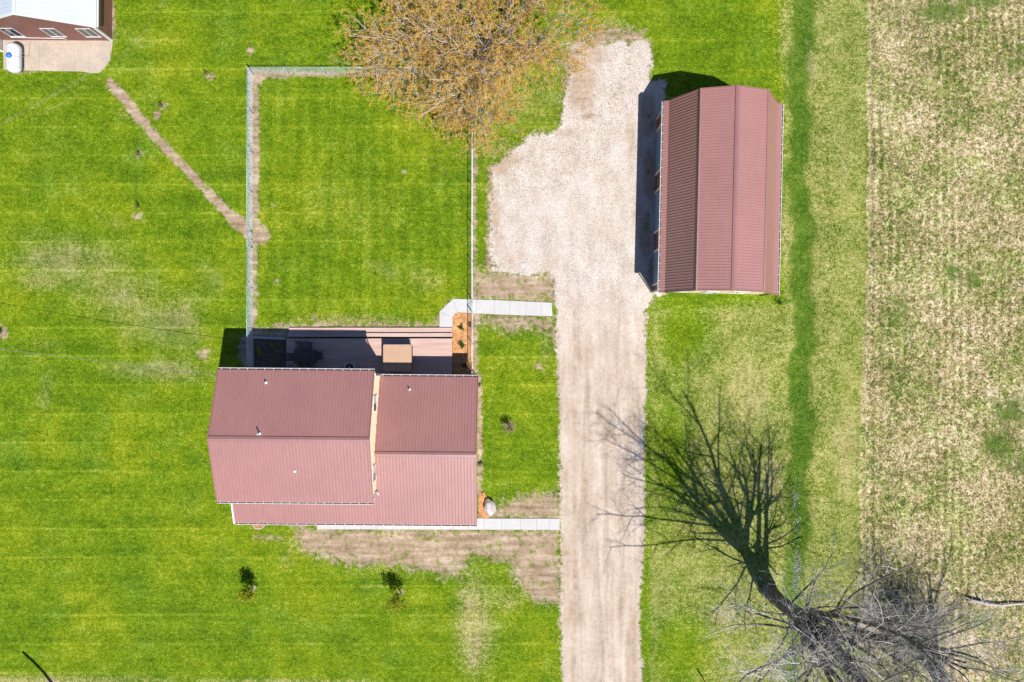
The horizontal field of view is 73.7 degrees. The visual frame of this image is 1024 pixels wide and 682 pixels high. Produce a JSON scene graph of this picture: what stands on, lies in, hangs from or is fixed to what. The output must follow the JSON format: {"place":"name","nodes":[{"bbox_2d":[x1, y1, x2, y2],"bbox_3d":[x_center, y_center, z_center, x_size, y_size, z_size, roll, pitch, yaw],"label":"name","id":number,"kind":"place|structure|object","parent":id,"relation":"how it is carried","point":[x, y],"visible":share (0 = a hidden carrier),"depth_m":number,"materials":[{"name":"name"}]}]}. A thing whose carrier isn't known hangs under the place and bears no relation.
{"place":"outdoors","nodes":[
{"label":"outdoors","id":0,"kind":"place"},
{"bbox_2d":[0,0,112,40],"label":"neighbour house","id":1,"kind":"structure","parent":0,"point":[75,20],"depth_m":49.78,"materials":[{"name":"white metal"}]},
{"bbox_2d":[0,28,25,36],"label":"window","id":2,"kind":"structure","parent":1,"relation":"in","point":[11,32],"depth_m":51.06,"materials":[{"name":"white glass"}]},
{"bbox_2d":[39,28,66,36],"bbox_3d":[-34.317,-23.045,51.050,1.200,1.400,0.042,0,90,0],"label":"window","id":3,"kind":"structure","parent":1,"relation":"in","point":[52,32],"depth_m":51.01,"materials":[{"name":"white glass"}]},
{"bbox_2d":[75,28,100,36],"bbox_3d":[-31.690,-23.039,51.025,1.120,1.350,0.032,0,90,0],"label":"window","id":4,"kind":"structure","parent":1,"relation":"in","point":[87,32],"depth_m":50.98,"materials":[{"name":"white glass"}]},
{"bbox_2d":[106,80,268,242],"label":"dirt path","id":5,"kind":"structure","parent":0,"point":[239,222],"depth_m":52.50,"materials":[{"name":"brown soil"}]},
{"bbox_2d":[0,0,865,681],"bbox_3d":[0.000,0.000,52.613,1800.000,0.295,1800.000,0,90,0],"label":"ground","id":6,"kind":"structure","parent":0,"point":[130,550],"depth_m":52.50,"materials":[{"name":"green plant"}]},
{"bbox_2d":[0,39,4,52],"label":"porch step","id":7,"kind":"object","parent":6,"relation":"on","point":[1,45],"visible":0.88,"depth_m":52.32,"materials":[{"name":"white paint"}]},
{"bbox_2d":[3,40,112,72],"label":"patio slab","id":8,"kind":"structure","parent":6,"relation":"on","point":[89,56],"depth_m":52.44,"materials":[{"name":"concrete"}]},
{"bbox_2d":[6,42,29,73],"bbox_3d":[-37.620,-21.661,51.755,1.264,1.370,2.681,0,90,0],"label":"propane tank","id":9,"kind":"object","parent":8,"relation":"on","point":[14,53],"visible":1,"depth_m":51.41,"materials":[{"name":"white metal"}]},
{"bbox_2d":[235,582,257,603],"bbox_3d":[-19.735,18.963,51.279,1.572,2.546,1.380,25,90,0],"label":"young tree","id":10,"kind":"object","parent":6,"relation":"on","point":[243,595],"visible":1,"depth_m":50.78,"materials":[{"name":"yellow plant"}]},
{"bbox_2d":[252,339,253,367],"bbox_3d":[-19.860,1.077,52.440,0.050,0.120,2.462,-2,90,0],"label":"edging strip","id":11,"kind":"object","parent":6,"relation":"on","point":[253,351],"visible":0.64,"depth_m":52.38,"materials":[{"name":"grey concrete"}]},
{"bbox_2d":[252,336,285,339],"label":"garden kerb","id":12,"kind":"structure","parent":6,"relation":"on","point":[258,337],"depth_m":52.33,"materials":[{"name":"grey concrete"}]},
{"bbox_2d":[254,339,285,367],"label":"mulch","id":13,"kind":"object","parent":6,"relation":"on","point":[270,357],"visible":0.89,"depth_m":52.44,"materials":[{"name":"brown wood"}]},
{"bbox_2d":[207,367,478,526],"bbox_3d":[-11.438,7.660,48.870,17.902,7.361,11.500,1,90,0],"label":"farmhouse","id":14,"kind":"object","parent":6,"relation":"on","point":[325,446],"visible":1,"depth_m":47.12,"materials":[{"name":"red metal"}]},
{"bbox_2d":[1,349,215,375],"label":"overhead wire","id":15,"kind":"object","parent":14,"relation":"attached to","point":[109,362],"visible":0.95,"depth_m":47.35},
{"bbox_2d":[372,464,376,482],"bbox_3d":[-9.621,9.215,47.800,0.042,1.200,1.240,1,90,0],"label":"window","id":16,"kind":"structure","parent":14,"relation":"in","point":[374,468],"depth_m":47.76,"materials":[{"name":"white paint"}]},
{"bbox_2d":[373,395,376,411],"bbox_3d":[-9.584,4.356,47.775,0.032,1.150,1.120,1,90,0],"label":"window","id":17,"kind":"structure","parent":14,"relation":"in","point":[375,396],"depth_m":47.60,"materials":[{"name":"white paint"}]},
{"bbox_2d":[246,66,472,374],"bbox_3d":[-11.475,-8.978,51.852,16.977,1.395,23.232,0,90,0],"label":"chain link fence","id":18,"kind":"object","parent":6,"relation":"on","point":[249,157],"visible":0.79,"depth_m":51.80,"materials":[{"name":"metal"}]},
{"bbox_2d":[286,328,452,376],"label":"wooden deck","id":19,"kind":"structure","parent":6,"relation":"on","point":[378,354],"depth_m":52.00,"materials":[{"name":"brown wood"}]},
{"bbox_2d":[283,353,293,360],"bbox_3d":[-16.783,1.200,51.523,0.654,0.956,0.595,0,90,0],"label":"patio chair","id":20,"kind":"object","parent":19,"relation":"on","point":[292,357],"visible":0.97,"depth_m":51.44,"materials":[{"name":"metal"}]},
{"bbox_2d":[295,341,304,349],"bbox_3d":[-15.980,0.357,51.523,0.595,0.956,0.654,0,90,0],"label":"patio chair","id":21,"kind":"object","parent":19,"relation":"on","point":[298,343],"visible":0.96,"depth_m":51.55,"materials":[{"name":"metal"}]},
{"bbox_2d":[294,350,316,362],"bbox_3d":[-15.560,1.180,51.630,1.640,0.742,1.000,0,90,0],"label":"patio table","id":22,"kind":"object","parent":19,"relation":"on","point":[304,356],"visible":1,"depth_m":51.26,"materials":[{"name":"metal"}]},
{"bbox_2d":[304,341,313,349],"bbox_3d":[-15.330,0.357,51.523,0.595,0.956,0.654,0,90,0],"label":"patio chair","id":23,"kind":"object","parent":19,"relation":"on","point":[307,342],"visible":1,"depth_m":51.34,"materials":[{"name":"metal"}]},
{"bbox_2d":[306,363,315,367],"bbox_3d":[-15.196,2.013,51.523,0.595,0.956,0.654,-4,90,0],"label":"patio chair","id":24,"kind":"object","parent":19,"relation":"on","point":[310,365],"visible":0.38,"depth_m":51.55,"materials":[{"name":"metal"}]},
{"bbox_2d":[316,351,325,359],"bbox_3d":[-14.487,1.111,51.523,0.654,0.956,0.595,-8,90,0],"label":"patio chair","id":25,"kind":"object","parent":19,"relation":"on","point":[318,354],"visible":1,"depth_m":51.55,"materials":[{"name":"metal"}]},
{"bbox_2d":[344,362,356,370],"bbox_3d":[-12.200,1.985,51.612,0.800,0.775,0.730,0,90,0],"label":"air conditioner","id":26,"kind":"object","parent":19,"relation":"on","point":[350,365],"visible":0.72,"depth_m":51.25,"materials":[{"name":"metal"}]},
{"bbox_2d":[383,344,412,372],"bbox_3d":[-8.606,1.335,51.550,2.308,0.900,2.170,0,90,0],"label":"hot tub","id":27,"kind":"object","parent":19,"relation":"on","point":[397,357],"visible":1,"depth_m":51.10,"materials":[{"name":"plastic"}]},
{"bbox_2d":[385,592,409,613],"bbox_3d":[-8.546,19.381,51.001,1.839,3.104,1.386,-18,90,0],"label":"young tree","id":28,"kind":"object","parent":6,"relation":"on","point":[395,603],"visible":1,"depth_m":50.46,"materials":[{"name":"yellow plant"}]},
{"bbox_2d":[317,518,559,529],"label":"walkway","id":29,"kind":"structure","parent":6,"relation":"on","point":[518,524],"depth_m":52.44,"materials":[{"name":"concrete"}]},
{"bbox_2d":[458,341,464,348],"bbox_3d":[-3.843,0.282,52.328,0.536,0.387,0.677,-37,90,0],"label":"garden shrub","id":30,"kind":"object","parent":6,"relation":"on","point":[460,344],"visible":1,"depth_m":52.26,"materials":[{"name":"green plant"}]},
{"bbox_2d":[452,313,473,374],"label":"mulch","id":31,"kind":"object","parent":6,"relation":"on","point":[461,356],"visible":0.96,"depth_m":52.44,"materials":[{"name":"orange wood"}]},
{"bbox_2d":[328,0,617,157],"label":"budding tree","id":32,"kind":"object","parent":6,"relation":"on","point":[495,56],"visible":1,"depth_m":45.26,"materials":[{"name":"brown plant"}]},
{"bbox_2d":[478,493,490,518],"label":"mulch","id":33,"kind":"object","parent":6,"relation":"on","point":[482,498],"visible":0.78,"depth_m":52.44,"materials":[{"name":"orange wood"}]},
{"bbox_2d":[484,498,495,515],"bbox_3d":[-1.713,12.706,52.291,0.981,0.932,1.310,-35,90,0],"label":"boulder","id":34,"kind":"object","parent":6,"relation":"on","point":[489,507],"visible":1,"depth_m":51.97,"materials":[{"name":"grey stone"}]},
{"bbox_2d":[502,421,517,434],"bbox_3d":[-0.234,6.662,51.744,1.353,1.522,1.208,0,90,0],"label":"weeping tree","id":35,"kind":"object","parent":6,"relation":"on","point":[508,428],"visible":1,"depth_m":51.50,"materials":[{"name":"plant"}]},
{"bbox_2d":[394,0,637,197],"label":"litter","id":36,"kind":"object","parent":6,"relation":"on","point":[532,111],"visible":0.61,"depth_m":52.48,"materials":[{"name":"orange plant"}]},
{"bbox_2d":[652,85,783,295],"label":"barn garage","id":37,"kind":"structure","parent":6,"relation":"on","point":[718,189],"depth_m":46.54,"materials":[{"name":"brown metal"}]},
{"bbox_2d":[652,247,660,285],"bbox_3d":[10.850,-5.544,51.035,0.078,2.930,2.680,1,90,0],"label":"overhead door","id":38,"kind":"structure","parent":37,"relation":"in","point":[655,253],"depth_m":51.49,"materials":[{"name":"white metal"}]},
{"bbox_2d":[653,187,661,233],"bbox_3d":[10.947,-9.818,51.035,0.078,2.930,3.230,1,90,0],"label":"overhead door","id":39,"kind":"structure","parent":37,"relation":"in","point":[657,193],"depth_m":51.52,"materials":[{"name":"white metal"}]},
{"bbox_2d":[655,120,663,175],"bbox_3d":[11.050,-14.391,51.035,0.078,2.930,3.480,1,90,0],"label":"overhead door","id":40,"kind":"structure","parent":37,"relation":"in","point":[658,132],"depth_m":51.49,"materials":[{"name":"white metal"}]},
{"bbox_2d":[699,291,719,293],"bbox_3d":[14.874,-3.655,51.450,0.950,2.100,0.045,1,90,0],"label":"side door","id":41,"kind":"structure","parent":37,"relation":"in","point":[706,292],"depth_m":51.14,"materials":[{"name":"white paint"}]},
{"bbox_2d":[778,0,819,681],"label":"ditch","id":42,"kind":"object","parent":6,"relation":"in","point":[804,237],"visible":0.91,"depth_m":52.73,"materials":[{"name":"green plant"}]},
{"bbox_2d":[791,478,803,601],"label":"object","id":43,"kind":"object","parent":42,"relation":"on","point":[796,548],"visible":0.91,"depth_m":52.70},
{"bbox_2d":[693,522,1023,681],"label":"bare tree","id":44,"kind":"object","parent":6,"relation":"on","point":[815,635],"visible":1,"depth_m":39.06,"materials":[{"name":"grey plant"}]},
{"bbox_2d":[439,299,551,329],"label":"sidewalk","id":45,"kind":"structure","parent":0,"point":[450,309],"depth_m":52.44,"materials":[{"name":"concrete"}]},
{"bbox_2d":[490,39,663,681],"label":"driveway","id":46,"kind":"structure","parent":0,"point":[587,242],"depth_m":52.50,"materials":[{"name":"beige gravel"}]},
{"bbox_2d":[520,263,527,268],"bbox_3d":[0.922,-5.788,52.475,0.597,0.050,0.439,0,90,0],"label":"flat stone","id":47,"kind":"object","parent":46,"relation":"on","point":[523,265],"visible":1,"depth_m":52.45,"materials":[{"name":"stone"}]},
{"bbox_2d":[859,0,1023,681],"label":"field","id":48,"kind":"structure","parent":0,"point":[866,483],"depth_m":52.50,"materials":[{"name":"beige plant"}]},
{"bbox_2d":[962,593,1023,606],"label":"fallen branch","id":49,"kind":"object","parent":48,"relation":"on","point":[989,604],"visible":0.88,"depth_m":52.17,"materials":[{"name":"grey wood"}]}
]}

